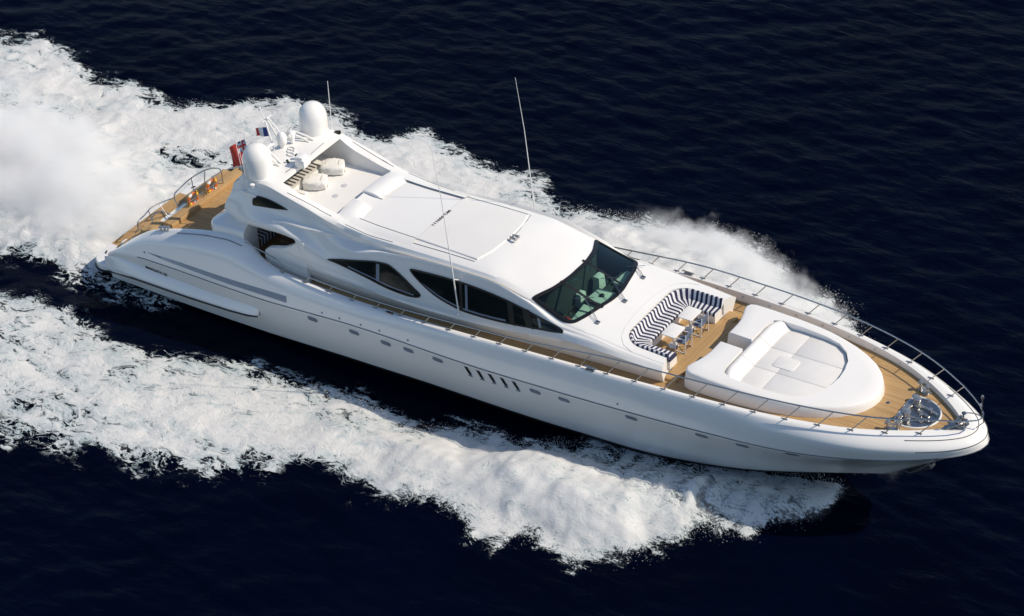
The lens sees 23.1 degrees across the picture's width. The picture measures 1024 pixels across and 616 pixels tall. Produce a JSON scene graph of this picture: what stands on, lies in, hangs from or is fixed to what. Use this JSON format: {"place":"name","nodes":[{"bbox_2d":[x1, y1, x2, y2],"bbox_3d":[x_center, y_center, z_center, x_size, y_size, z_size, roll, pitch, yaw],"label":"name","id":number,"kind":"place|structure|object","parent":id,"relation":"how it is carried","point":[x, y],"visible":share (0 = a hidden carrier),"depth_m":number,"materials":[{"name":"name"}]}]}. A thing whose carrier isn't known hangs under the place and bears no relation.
{"place":"outdoors","nodes":[
{"label":"outdoors","id":0,"kind":"place"},
{"bbox_2d":[0,0,1023,615],"bbox_3d":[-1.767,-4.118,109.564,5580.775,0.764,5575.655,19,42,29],"label":"sea","id":1,"kind":"structure","parent":0,"point":[866,154],"depth_m":105.81,"materials":[{"name":"blue liquid"}]},
{"bbox_2d":[0,32,857,574],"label":"wake foam","id":2,"kind":"object","parent":1,"relation":"on","point":[54,194],"visible":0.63,"depth_m":101.36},
{"bbox_2d":[0,29,869,562],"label":"spray droplets","id":3,"kind":"object","parent":1,"relation":"on","point":[554,437],"visible":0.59,"depth_m":97.20},
{"bbox_2d":[95,78,989,473],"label":"motor yacht","id":4,"kind":"object","parent":1,"relation":"on","point":[371,258],"visible":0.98,"depth_m":96.12,"materials":[{"name":"white plastic"}]},
{"bbox_2d":[187,190,198,205],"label":"lifebuoy","id":5,"kind":"object","parent":4,"relation":"attached to","point":[190,196],"visible":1,"depth_m":106.48,"materials":[{"name":"orange plastic"}]},
{"bbox_2d":[206,177,216,193],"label":"lifebuoy","id":6,"kind":"object","parent":4,"relation":"attached to","point":[208,184],"visible":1,"depth_m":107.29,"materials":[{"name":"orange plastic"}]},
{"bbox_2d":[229,132,246,166],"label":"ensign flag","id":7,"kind":"object","parent":4,"relation":"attached to","point":[241,145],"visible":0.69,"depth_m":103.44,"materials":[{"name":"red fabric"}]},
{"bbox_2d":[256,127,269,140],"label":"courtesy flag","id":8,"kind":"object","parent":4,"relation":"hanging from","point":[261,131],"visible":1,"depth_m":101.95,"materials":[{"name":"multicoloured fabric"}]},
{"bbox_2d":[252,196,286,209],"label":"quarter window","id":9,"kind":"structure","parent":4,"relation":"in","point":[260,201],"depth_m":100.44,"materials":[{"name":"black glass"}]},
{"bbox_2d":[295,189,307,196],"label":"folded cover","id":10,"kind":"object","parent":4,"relation":"on","point":[303,193],"visible":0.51,"depth_m":101.03,"materials":[{"name":"beige fabric"}]},
{"bbox_2d":[303,173,327,190],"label":"covered bundle","id":11,"kind":"object","parent":4,"relation":"on","point":[317,181],"visible":1,"depth_m":101.34,"materials":[{"name":"beige fabric"}]},
{"bbox_2d":[321,158,345,174],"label":"covered bundle","id":12,"kind":"object","parent":4,"relation":"on","point":[332,166],"visible":1,"depth_m":102.16,"materials":[{"name":"beige fabric"}]},
{"bbox_2d":[327,259,420,297],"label":"side window","id":13,"kind":"structure","parent":4,"relation":"in","point":[382,274],"depth_m":98.40,"materials":[{"name":"black glass"}]},
{"bbox_2d":[410,269,562,333],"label":"side window","id":14,"kind":"structure","parent":4,"relation":"in","point":[472,300],"depth_m":95.91,"materials":[{"name":"black glass"}]},
{"bbox_2d":[661,323,684,348],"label":"lounge table","id":15,"kind":"object","parent":4,"relation":"on","point":[673,331],"visible":1,"depth_m":93.85,"materials":[{"name":"white plastic"}]},
{"bbox_2d":[674,329,691,353],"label":"director chair","id":16,"kind":"object","parent":4,"relation":"on","point":[682,339],"visible":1,"depth_m":93.71,"materials":[{"name":"fabric"}]},
{"bbox_2d":[678,306,701,330],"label":"lounge table","id":17,"kind":"object","parent":4,"relation":"on","point":[689,313],"visible":0.97,"depth_m":94.66,"materials":[{"name":"white plastic"}]},
{"bbox_2d":[691,312,708,336],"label":"director chair","id":18,"kind":"object","parent":4,"relation":"on","point":[699,323],"visible":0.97,"depth_m":94.47,"materials":[{"name":"fabric"}]}
]}

